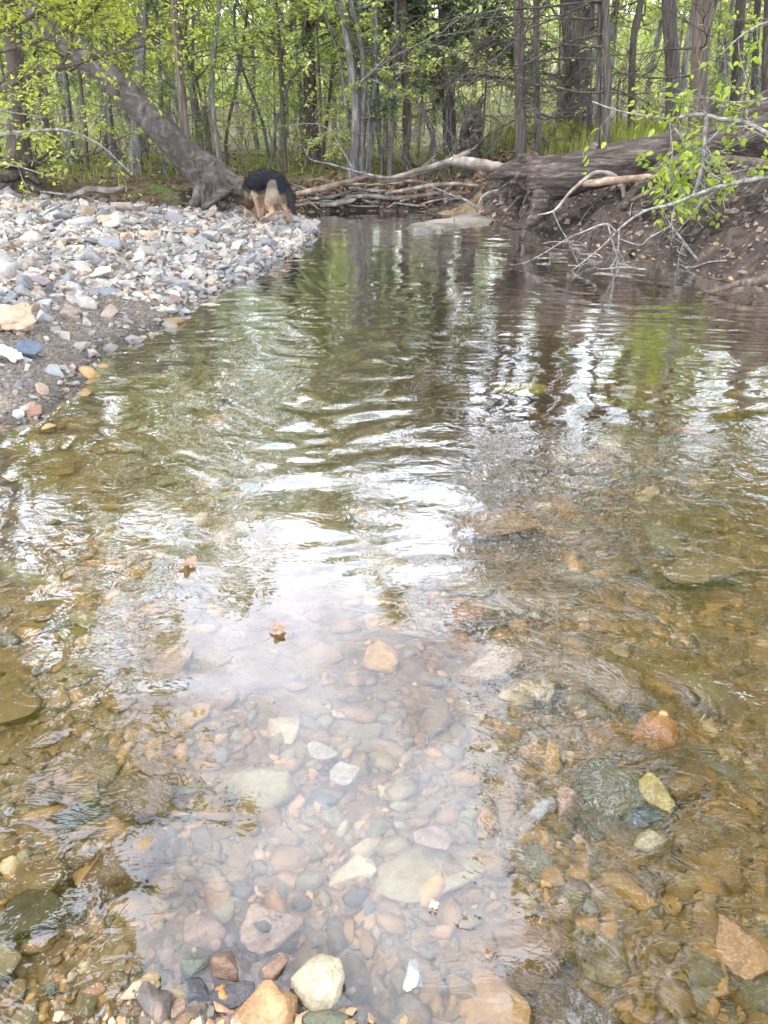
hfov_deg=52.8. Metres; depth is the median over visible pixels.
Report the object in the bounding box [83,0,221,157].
young tree
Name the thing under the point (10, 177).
rooted tree
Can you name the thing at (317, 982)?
stone
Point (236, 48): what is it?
thin tree
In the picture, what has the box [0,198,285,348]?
bar litter
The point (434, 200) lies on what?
drift stick
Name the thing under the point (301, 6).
young tree
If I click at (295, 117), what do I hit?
young tree
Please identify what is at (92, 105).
sapling
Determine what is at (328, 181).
drift stick
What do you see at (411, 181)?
drift stick
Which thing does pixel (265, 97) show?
young tree
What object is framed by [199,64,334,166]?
bare shrub
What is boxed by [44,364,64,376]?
stone
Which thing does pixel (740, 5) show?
grey tree
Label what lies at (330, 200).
drift stick
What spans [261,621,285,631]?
dry leaf
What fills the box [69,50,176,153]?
bare shrub
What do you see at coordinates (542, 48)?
sapling
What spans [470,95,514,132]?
bare shrub
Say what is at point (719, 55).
slender tree
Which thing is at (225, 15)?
young tree
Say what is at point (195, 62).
young tree
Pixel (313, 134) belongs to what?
dark tree
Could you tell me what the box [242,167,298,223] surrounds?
dog
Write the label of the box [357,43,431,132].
sapling
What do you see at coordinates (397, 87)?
sapling
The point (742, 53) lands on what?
bare shrub
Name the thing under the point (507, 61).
sapling
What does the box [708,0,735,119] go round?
slender tree
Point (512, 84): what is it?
bare shrub
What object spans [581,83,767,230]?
leafy branch
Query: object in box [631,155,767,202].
dead limb
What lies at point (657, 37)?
slender tree
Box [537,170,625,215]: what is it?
arched root
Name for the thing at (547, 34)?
sapling
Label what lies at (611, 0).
sky
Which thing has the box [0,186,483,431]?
gravel bar
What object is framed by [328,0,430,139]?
young tree
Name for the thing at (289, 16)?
sapling
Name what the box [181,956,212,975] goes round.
stone
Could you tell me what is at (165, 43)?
young tree
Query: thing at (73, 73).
sapling
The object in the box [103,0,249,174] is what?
sapling
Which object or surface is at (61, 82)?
sapling
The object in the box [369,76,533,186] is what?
bare shrub
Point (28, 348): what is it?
stone
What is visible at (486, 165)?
drift log
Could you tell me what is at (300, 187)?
drift stick
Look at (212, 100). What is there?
thin tree
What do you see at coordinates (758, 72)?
bare shrub
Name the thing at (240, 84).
young tree
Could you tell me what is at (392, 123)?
thin tree
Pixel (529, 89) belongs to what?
bare shrub
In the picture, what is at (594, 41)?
slender tree
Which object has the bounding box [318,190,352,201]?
drift stick
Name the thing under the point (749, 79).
sapling
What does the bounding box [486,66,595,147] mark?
bare shrub
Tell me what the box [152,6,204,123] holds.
young tree
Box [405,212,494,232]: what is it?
rock slab
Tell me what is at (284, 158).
thin tree
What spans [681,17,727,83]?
sapling
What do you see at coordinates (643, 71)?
sapling
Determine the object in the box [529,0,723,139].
broad tree
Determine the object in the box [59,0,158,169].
young tree
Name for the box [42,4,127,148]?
sapling
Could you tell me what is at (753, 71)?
bare shrub
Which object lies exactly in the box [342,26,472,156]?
sapling
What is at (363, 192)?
drift stick
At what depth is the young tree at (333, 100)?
24.50 m
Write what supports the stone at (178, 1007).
on the creek bed
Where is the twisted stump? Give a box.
[423,94,488,180]
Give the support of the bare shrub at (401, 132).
on the forest floor
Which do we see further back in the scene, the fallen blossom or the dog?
the dog
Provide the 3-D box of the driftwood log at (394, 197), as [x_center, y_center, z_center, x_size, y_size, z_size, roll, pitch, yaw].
[0.226,-5.337,13.002,1.773,0.180,0.078,0,27,0]
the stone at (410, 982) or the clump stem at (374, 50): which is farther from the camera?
the clump stem at (374, 50)
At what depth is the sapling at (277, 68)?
22.62 m
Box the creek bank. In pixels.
[178,151,767,285]
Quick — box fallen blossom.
[429,900,438,908]
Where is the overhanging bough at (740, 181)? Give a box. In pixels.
[509,174,767,270]
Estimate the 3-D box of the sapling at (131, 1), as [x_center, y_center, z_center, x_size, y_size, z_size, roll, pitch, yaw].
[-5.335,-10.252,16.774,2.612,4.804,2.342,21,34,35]
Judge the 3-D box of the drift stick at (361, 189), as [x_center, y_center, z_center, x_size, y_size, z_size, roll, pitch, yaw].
[-0.267,-5.398,13.082,0.917,0.252,0.083,-24,36,-38]
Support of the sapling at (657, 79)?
on the forest floor
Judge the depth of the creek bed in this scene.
1.40 m
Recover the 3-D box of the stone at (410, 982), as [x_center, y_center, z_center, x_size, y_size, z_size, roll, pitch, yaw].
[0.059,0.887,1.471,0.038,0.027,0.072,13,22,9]
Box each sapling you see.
[0,12,54,137]
[0,13,76,163]
[0,23,45,142]
[0,33,64,139]
[0,34,77,164]
[0,34,88,125]
[21,5,119,133]
[37,64,75,134]
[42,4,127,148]
[44,43,90,135]
[67,0,178,76]
[70,43,125,132]
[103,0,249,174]
[118,42,186,109]
[127,0,243,176]
[133,18,211,179]
[134,5,192,131]
[149,4,221,135]
[165,0,265,143]
[187,1,228,125]
[204,0,325,152]
[205,1,243,127]
[232,0,359,118]
[233,40,295,143]
[241,31,316,141]
[246,18,292,129]
[247,3,321,121]
[248,6,332,131]
[255,3,379,171]
[258,2,347,139]
[283,0,446,174]
[287,17,371,132]
[312,0,396,121]
[312,0,432,180]
[319,25,355,129]
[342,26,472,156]
[345,24,438,145]
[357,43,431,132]
[365,26,444,137]
[397,13,437,137]
[440,0,532,144]
[463,1,540,117]
[478,59,512,123]
[483,4,596,135]
[494,0,561,109]
[507,0,623,121]
[510,34,557,109]
[541,2,560,76]
[592,27,661,117]
[592,41,622,111]
[593,0,687,122]
[609,0,655,118]
[619,1,691,120]
[621,0,664,96]
[621,0,744,119]
[621,7,658,97]
[623,36,661,112]
[636,46,681,110]
[638,3,722,120]
[641,0,750,111]
[643,0,760,101]
[658,0,763,123]
[679,0,756,112]
[681,0,751,69]
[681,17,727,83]
[708,0,752,100]
[708,4,762,97]
[725,37,761,104]
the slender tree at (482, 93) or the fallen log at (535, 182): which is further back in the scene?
the slender tree at (482, 93)
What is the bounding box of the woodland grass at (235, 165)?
[0,142,463,186]
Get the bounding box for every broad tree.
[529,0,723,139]
[565,0,733,127]
[620,0,679,131]
[761,0,767,91]
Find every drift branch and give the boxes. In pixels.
[0,190,23,198]
[40,190,86,198]
[66,185,124,198]
[367,134,482,179]
[380,164,451,184]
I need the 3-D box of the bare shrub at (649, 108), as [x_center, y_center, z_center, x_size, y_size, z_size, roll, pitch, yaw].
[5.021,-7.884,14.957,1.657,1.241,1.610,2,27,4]
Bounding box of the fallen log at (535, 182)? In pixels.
[481,112,767,238]
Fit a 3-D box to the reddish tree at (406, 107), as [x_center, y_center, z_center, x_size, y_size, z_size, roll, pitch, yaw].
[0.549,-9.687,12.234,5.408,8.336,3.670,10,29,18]
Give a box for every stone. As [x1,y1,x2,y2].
[0,302,36,333]
[0,344,23,362]
[12,273,50,285]
[13,339,43,357]
[24,404,43,417]
[39,204,60,214]
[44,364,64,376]
[73,263,92,275]
[79,248,106,254]
[86,287,120,294]
[97,215,111,223]
[120,970,160,999]
[132,981,170,1023]
[136,837,152,850]
[152,306,177,313]
[167,294,184,302]
[170,998,185,1017]
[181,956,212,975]
[187,977,209,996]
[193,235,211,244]
[209,950,238,981]
[209,980,254,1008]
[215,984,226,999]
[233,979,297,1023]
[262,954,287,979]
[289,988,305,1008]
[290,954,344,1010]
[302,1009,348,1023]
[330,991,353,1009]
[404,966,418,991]
[659,711,667,715]
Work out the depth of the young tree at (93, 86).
14.59 m
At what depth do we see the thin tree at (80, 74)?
13.47 m
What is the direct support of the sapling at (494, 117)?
on the forest floor
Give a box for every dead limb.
[583,169,697,186]
[619,146,701,210]
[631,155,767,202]
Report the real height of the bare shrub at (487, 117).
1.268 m
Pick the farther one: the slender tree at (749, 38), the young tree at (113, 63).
the young tree at (113, 63)
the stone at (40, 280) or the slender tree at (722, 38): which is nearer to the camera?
the stone at (40, 280)
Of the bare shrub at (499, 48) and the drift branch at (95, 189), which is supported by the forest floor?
the bare shrub at (499, 48)
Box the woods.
[0,0,762,113]
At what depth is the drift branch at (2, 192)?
11.29 m
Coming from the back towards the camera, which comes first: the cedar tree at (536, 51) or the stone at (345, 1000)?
the cedar tree at (536, 51)
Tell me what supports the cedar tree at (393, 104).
on the forest floor
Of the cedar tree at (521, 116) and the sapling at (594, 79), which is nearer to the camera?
the cedar tree at (521, 116)
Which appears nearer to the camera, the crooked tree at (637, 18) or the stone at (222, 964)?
the stone at (222, 964)
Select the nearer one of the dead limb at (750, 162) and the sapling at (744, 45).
the dead limb at (750, 162)
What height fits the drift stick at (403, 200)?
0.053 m
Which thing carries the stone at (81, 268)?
on the gravel bar
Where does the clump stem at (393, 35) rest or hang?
on the forest floor
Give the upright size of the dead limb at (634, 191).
0.712 m
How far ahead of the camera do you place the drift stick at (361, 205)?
12.93 m
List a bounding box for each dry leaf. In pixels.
[177,555,196,566]
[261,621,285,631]
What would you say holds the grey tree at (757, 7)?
on the forest floor
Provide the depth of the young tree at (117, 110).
24.95 m
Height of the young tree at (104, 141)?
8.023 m
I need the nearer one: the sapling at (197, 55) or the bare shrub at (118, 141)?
the bare shrub at (118, 141)
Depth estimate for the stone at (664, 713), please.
2.10 m
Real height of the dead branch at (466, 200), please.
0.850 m
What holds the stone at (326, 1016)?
on the creek bed
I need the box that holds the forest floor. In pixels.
[0,15,767,213]
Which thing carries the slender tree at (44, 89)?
on the forest floor
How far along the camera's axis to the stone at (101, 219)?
9.03 m
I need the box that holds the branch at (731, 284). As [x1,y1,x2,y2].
[691,274,767,294]
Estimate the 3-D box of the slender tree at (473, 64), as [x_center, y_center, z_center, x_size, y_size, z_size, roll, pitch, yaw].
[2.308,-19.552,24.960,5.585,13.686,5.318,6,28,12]
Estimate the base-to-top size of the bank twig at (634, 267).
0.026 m
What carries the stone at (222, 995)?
on the creek bed
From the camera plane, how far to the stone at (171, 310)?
6.21 m
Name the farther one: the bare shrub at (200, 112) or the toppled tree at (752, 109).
the bare shrub at (200, 112)
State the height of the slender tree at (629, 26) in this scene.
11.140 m
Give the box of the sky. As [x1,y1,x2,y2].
[130,0,762,18]
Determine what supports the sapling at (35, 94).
on the forest floor
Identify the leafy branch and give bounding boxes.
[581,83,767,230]
[627,10,767,212]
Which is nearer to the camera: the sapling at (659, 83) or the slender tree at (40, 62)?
the slender tree at (40, 62)
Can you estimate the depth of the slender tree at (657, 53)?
23.97 m
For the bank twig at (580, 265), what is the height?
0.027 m
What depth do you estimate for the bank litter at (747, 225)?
8.38 m
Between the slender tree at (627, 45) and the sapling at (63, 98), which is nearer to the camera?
the sapling at (63, 98)
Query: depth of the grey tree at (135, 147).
13.31 m
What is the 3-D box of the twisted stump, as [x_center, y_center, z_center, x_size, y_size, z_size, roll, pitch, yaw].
[1.349,-6.273,13.043,1.350,1.362,0.597,-8,28,-16]
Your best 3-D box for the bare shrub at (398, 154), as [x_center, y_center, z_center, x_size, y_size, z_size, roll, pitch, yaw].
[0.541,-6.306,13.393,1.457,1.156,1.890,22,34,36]
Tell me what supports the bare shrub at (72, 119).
on the forest floor
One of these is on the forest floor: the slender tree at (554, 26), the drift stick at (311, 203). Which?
the slender tree at (554, 26)
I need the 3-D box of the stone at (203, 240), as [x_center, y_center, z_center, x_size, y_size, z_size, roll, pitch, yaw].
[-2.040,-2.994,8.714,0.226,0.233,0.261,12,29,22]
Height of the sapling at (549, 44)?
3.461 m
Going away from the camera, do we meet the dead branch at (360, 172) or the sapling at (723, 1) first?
the dead branch at (360, 172)
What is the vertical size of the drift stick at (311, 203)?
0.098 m
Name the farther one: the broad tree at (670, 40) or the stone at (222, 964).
the broad tree at (670, 40)
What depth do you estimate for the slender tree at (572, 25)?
15.81 m
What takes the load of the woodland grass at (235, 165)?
on the forest floor
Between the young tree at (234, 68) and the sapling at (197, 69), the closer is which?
the sapling at (197, 69)
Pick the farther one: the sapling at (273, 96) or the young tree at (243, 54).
the young tree at (243, 54)
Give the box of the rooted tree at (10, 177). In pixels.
[0,0,151,192]
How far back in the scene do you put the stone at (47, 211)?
9.62 m
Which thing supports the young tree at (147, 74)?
on the forest floor
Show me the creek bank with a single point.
(737, 236)
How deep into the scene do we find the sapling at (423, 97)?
26.17 m
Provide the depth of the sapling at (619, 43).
15.56 m
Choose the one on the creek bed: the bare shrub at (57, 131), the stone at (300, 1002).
the stone at (300, 1002)
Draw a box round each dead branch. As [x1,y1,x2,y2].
[281,110,356,174]
[303,127,387,179]
[408,150,477,209]
[477,189,500,208]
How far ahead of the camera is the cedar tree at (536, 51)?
11.83 m
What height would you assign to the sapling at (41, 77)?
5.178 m
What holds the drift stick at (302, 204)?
on the drift at (479, 175)
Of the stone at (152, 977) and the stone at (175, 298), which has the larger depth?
the stone at (175, 298)
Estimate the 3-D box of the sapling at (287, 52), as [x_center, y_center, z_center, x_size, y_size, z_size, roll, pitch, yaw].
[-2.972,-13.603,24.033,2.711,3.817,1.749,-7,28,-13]
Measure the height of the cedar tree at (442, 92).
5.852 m
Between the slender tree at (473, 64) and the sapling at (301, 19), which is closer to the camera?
the sapling at (301, 19)
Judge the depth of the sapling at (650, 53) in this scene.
28.75 m
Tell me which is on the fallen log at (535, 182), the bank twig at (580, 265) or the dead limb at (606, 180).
the dead limb at (606, 180)
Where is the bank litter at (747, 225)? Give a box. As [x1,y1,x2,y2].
[527,158,767,262]
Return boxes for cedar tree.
[272,0,559,151]
[319,0,570,155]
[352,0,610,174]
[381,1,601,151]
[397,0,628,155]
[412,0,628,200]
[528,0,639,122]
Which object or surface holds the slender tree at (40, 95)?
on the forest floor
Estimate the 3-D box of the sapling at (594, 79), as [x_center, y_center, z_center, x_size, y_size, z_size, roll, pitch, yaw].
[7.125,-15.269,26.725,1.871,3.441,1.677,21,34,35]
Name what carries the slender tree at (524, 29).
on the forest floor
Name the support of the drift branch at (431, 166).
on the drift branch at (414, 175)
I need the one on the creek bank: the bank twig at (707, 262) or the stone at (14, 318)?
the bank twig at (707, 262)
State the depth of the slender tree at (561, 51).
24.76 m
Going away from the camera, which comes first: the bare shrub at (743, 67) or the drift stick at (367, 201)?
the drift stick at (367, 201)
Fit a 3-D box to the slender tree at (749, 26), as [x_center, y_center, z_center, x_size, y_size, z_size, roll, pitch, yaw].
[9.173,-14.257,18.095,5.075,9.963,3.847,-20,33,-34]
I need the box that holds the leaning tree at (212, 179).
[0,0,267,210]
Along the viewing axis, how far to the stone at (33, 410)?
4.15 m
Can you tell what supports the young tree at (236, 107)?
on the forest floor
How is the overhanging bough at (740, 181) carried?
attached to the creek bank
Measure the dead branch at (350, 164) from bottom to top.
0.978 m
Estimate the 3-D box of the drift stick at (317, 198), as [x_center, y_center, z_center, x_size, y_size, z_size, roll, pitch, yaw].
[-1.114,-5.291,13.025,0.560,0.106,0.085,4,27,8]
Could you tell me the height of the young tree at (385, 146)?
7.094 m
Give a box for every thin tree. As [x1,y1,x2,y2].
[0,0,122,170]
[1,0,182,185]
[2,5,149,165]
[131,0,199,146]
[159,0,348,161]
[169,0,291,153]
[170,0,343,165]
[195,0,326,167]
[226,0,380,171]
[234,0,477,175]
[249,3,414,164]
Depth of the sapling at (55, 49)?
13.74 m
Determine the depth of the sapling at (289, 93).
23.35 m
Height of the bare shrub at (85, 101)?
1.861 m
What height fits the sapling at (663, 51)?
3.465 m
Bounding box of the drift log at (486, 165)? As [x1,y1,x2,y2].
[452,154,503,172]
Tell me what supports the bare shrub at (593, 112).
on the forest floor
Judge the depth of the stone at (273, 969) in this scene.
1.47 m
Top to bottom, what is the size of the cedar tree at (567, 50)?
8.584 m
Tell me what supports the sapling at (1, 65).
on the forest floor
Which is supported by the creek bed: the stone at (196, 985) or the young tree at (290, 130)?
the stone at (196, 985)
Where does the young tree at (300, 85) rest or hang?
on the forest floor
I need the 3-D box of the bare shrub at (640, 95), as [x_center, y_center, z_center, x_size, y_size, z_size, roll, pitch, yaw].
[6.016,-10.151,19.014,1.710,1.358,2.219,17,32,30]
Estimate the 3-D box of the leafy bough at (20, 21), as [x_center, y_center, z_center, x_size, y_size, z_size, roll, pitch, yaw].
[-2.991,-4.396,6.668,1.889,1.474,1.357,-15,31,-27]
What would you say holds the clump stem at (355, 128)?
on the forest floor
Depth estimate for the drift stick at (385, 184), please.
13.23 m
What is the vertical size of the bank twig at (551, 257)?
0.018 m
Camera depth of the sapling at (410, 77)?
15.36 m
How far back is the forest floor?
16.68 m
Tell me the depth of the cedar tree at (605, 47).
10.80 m
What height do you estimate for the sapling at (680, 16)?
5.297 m
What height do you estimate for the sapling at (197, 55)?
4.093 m
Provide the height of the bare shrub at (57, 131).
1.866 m
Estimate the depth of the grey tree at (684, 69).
12.22 m
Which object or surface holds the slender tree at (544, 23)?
on the forest floor
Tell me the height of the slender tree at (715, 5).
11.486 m
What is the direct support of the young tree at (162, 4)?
on the forest floor
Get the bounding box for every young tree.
[3,4,154,160]
[38,0,151,166]
[46,0,220,113]
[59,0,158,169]
[64,0,118,149]
[66,18,132,132]
[67,24,126,137]
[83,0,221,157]
[90,0,282,149]
[98,1,226,93]
[112,29,159,105]
[120,5,211,145]
[132,0,241,141]
[146,11,203,99]
[150,4,210,137]
[152,0,327,157]
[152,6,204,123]
[158,1,204,120]
[194,0,287,139]
[195,0,298,123]
[197,0,276,148]
[204,7,258,109]
[205,1,272,134]
[218,1,260,113]
[223,0,272,118]
[236,0,333,150]
[241,3,367,130]
[243,0,334,149]
[259,4,330,133]
[259,9,358,140]
[287,0,384,170]
[297,9,436,138]
[313,0,392,161]
[327,2,348,128]
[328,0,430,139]
[364,20,435,154]
[380,2,479,142]
[425,2,506,154]
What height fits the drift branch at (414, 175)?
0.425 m
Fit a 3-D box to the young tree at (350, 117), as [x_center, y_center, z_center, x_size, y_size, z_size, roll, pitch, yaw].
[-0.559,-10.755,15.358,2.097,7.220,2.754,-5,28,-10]
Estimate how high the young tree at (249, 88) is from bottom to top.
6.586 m
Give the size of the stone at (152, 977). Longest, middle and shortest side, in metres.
0.075 x 0.052 x 0.045 m
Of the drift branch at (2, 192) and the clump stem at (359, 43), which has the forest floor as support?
the clump stem at (359, 43)
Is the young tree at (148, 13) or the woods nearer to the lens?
the young tree at (148, 13)
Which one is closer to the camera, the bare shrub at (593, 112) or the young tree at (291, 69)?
the bare shrub at (593, 112)
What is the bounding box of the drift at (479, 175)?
[15,145,513,217]
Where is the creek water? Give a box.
[0,210,767,1023]
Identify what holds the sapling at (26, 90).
on the forest floor
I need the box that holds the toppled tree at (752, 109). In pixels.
[710,89,767,124]
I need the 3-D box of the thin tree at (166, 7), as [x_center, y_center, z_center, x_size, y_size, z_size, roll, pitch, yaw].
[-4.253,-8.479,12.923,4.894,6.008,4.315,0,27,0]
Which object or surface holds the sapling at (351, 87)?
on the forest floor
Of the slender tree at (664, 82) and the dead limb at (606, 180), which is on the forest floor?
the slender tree at (664, 82)
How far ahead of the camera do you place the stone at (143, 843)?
1.73 m
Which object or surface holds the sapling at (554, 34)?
on the forest floor
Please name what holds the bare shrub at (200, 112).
on the forest floor
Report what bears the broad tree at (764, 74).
on the forest floor
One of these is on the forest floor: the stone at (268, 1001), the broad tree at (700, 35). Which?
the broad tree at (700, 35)
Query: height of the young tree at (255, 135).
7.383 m
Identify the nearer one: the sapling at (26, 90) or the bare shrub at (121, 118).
the sapling at (26, 90)
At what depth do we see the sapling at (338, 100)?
30.01 m
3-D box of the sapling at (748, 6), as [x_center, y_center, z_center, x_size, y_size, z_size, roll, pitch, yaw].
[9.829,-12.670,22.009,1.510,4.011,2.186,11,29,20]
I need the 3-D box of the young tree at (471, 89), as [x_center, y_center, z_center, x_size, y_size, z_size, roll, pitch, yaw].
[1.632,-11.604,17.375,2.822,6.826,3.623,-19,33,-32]
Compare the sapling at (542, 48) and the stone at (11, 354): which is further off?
the sapling at (542, 48)
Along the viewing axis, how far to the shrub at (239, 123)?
19.34 m
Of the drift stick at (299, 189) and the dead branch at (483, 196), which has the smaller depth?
the dead branch at (483, 196)
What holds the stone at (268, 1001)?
on the creek bed
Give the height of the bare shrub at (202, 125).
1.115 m
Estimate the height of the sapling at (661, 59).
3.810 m
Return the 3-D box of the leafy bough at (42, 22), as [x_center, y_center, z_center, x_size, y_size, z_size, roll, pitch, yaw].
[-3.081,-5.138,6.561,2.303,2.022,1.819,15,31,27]
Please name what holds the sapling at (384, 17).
on the forest floor
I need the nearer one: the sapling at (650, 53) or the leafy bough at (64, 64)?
the leafy bough at (64, 64)
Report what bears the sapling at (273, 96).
on the forest floor
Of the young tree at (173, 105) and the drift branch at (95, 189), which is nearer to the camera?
the drift branch at (95, 189)
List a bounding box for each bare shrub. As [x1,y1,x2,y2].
[3,88,104,154]
[28,65,101,167]
[29,79,101,159]
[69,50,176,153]
[74,87,144,154]
[79,82,174,146]
[82,73,194,169]
[120,64,258,151]
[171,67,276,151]
[174,110,228,145]
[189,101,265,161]
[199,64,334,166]
[308,92,389,159]
[318,87,381,150]
[351,0,592,159]
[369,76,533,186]
[369,111,461,183]
[380,94,438,148]
[460,99,510,139]
[470,1,561,128]
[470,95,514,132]
[479,24,594,121]
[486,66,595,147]
[547,79,616,135]
[572,1,713,134]
[601,69,663,118]
[601,78,664,126]
[624,18,761,123]
[663,0,760,106]
[712,5,763,100]
[724,29,761,92]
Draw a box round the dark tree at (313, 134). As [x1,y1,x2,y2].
[198,1,389,165]
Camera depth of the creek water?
2.38 m
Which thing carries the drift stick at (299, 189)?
on the drift at (479, 175)
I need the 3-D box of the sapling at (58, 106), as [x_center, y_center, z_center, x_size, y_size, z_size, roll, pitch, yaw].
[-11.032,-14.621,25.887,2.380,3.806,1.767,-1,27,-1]
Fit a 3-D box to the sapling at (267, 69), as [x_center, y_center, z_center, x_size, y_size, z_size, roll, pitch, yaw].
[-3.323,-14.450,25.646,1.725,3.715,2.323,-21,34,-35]
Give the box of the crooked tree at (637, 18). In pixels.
[596,0,661,129]
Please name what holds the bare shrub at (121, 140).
on the forest floor
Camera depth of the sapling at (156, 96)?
13.51 m
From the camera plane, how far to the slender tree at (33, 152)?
17.04 m
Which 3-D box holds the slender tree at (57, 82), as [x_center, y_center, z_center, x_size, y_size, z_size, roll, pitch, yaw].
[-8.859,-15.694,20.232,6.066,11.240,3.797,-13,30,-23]
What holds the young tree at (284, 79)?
on the forest floor
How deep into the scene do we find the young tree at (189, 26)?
23.36 m
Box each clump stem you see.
[227,0,486,179]
[282,0,437,182]
[297,0,471,166]
[332,0,512,181]
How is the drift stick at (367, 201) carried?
on the drift at (479, 175)
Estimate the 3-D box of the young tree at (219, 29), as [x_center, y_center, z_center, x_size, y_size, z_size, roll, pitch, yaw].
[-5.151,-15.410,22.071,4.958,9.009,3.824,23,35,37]
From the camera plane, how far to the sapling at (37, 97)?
19.93 m
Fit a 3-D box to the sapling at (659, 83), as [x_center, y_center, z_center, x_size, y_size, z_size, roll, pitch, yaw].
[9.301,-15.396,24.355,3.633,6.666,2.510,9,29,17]
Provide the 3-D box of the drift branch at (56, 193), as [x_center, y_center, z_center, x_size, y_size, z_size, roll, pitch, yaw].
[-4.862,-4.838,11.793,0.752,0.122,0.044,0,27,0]
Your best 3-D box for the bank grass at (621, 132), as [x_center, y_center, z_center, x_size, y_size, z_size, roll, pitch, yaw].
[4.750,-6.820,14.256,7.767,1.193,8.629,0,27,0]
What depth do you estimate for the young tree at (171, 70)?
29.28 m
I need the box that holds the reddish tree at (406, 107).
[352,0,527,172]
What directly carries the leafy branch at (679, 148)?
on the creek bank
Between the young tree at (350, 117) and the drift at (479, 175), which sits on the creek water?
the drift at (479, 175)
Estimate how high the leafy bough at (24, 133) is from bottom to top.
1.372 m
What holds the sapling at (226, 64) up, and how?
on the forest floor
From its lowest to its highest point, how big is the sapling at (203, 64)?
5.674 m
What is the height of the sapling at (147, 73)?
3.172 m
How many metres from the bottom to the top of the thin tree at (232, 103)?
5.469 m
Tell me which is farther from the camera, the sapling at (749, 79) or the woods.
the woods
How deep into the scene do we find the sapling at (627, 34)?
23.41 m
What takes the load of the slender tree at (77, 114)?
on the forest floor
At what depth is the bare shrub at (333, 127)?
19.83 m
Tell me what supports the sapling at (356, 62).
on the forest floor
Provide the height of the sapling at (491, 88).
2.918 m
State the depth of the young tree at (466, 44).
22.94 m
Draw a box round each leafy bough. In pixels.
[0,0,142,97]
[0,0,224,115]
[0,71,141,220]
[18,0,117,41]
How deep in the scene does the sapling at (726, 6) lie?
20.39 m
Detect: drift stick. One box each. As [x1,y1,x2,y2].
[293,184,327,197]
[294,186,327,194]
[295,202,327,205]
[301,195,333,200]
[303,201,318,208]
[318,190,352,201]
[319,179,337,182]
[320,198,343,201]
[328,183,369,185]
[345,204,380,206]
[348,186,380,194]
[352,190,392,193]
[362,199,377,202]
[365,182,403,185]
[393,203,427,206]
[395,179,428,182]
[400,198,416,201]
[419,197,447,204]
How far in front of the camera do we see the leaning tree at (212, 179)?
10.54 m
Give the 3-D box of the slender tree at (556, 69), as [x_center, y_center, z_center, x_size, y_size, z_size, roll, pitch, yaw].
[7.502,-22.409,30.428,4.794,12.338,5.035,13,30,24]
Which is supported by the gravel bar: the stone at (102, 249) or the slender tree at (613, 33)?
the stone at (102, 249)
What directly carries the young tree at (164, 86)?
on the forest floor
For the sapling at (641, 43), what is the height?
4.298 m
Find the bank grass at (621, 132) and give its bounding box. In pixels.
[428,108,724,169]
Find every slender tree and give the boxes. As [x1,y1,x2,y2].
[0,29,71,80]
[1,2,46,156]
[23,1,78,164]
[23,28,120,142]
[23,29,54,138]
[25,27,81,123]
[430,13,478,126]
[480,8,505,112]
[489,0,532,110]
[509,0,632,111]
[524,0,553,40]
[524,15,561,113]
[530,0,574,123]
[532,0,640,119]
[592,4,596,77]
[595,4,652,53]
[596,9,661,113]
[601,0,619,122]
[610,0,661,109]
[619,0,690,114]
[645,1,688,107]
[649,0,718,39]
[652,4,762,112]
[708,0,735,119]
[709,0,763,96]
[730,0,763,100]
[743,0,763,58]
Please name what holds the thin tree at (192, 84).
on the forest floor
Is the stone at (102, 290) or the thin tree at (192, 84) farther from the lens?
the thin tree at (192, 84)
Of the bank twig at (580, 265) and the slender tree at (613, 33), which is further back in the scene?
the slender tree at (613, 33)
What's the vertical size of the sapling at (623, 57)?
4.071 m
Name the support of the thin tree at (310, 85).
on the forest floor
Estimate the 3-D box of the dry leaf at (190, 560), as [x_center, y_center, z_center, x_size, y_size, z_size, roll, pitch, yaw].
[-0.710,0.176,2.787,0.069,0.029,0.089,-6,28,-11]
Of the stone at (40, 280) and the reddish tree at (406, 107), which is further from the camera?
the reddish tree at (406, 107)
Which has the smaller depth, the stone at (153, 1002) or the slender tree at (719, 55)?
the stone at (153, 1002)
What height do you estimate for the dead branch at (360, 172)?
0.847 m
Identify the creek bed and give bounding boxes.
[0,210,767,1023]
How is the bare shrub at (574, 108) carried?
on the forest floor
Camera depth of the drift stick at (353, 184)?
13.20 m
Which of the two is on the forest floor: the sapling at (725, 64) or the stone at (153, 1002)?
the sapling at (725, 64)
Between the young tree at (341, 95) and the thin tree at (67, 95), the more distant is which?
the young tree at (341, 95)
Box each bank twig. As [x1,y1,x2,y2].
[537,257,568,258]
[568,262,595,266]
[593,266,633,268]
[616,263,645,269]
[678,260,726,267]
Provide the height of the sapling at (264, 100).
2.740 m
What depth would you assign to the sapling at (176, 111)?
19.14 m
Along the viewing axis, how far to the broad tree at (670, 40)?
11.61 m
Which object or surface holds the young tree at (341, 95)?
on the forest floor
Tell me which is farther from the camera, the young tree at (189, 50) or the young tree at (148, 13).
the young tree at (189, 50)
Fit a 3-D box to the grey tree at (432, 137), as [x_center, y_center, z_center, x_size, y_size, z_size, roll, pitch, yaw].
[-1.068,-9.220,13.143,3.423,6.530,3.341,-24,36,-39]
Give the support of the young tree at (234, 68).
on the forest floor
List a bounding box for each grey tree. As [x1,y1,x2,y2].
[125,0,148,174]
[357,13,436,162]
[680,0,695,129]
[683,0,761,125]
[728,0,762,112]
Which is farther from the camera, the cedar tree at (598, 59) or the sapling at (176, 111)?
the sapling at (176, 111)
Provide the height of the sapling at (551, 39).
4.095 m
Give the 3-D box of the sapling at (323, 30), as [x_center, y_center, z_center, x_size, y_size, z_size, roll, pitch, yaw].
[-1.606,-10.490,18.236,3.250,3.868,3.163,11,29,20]

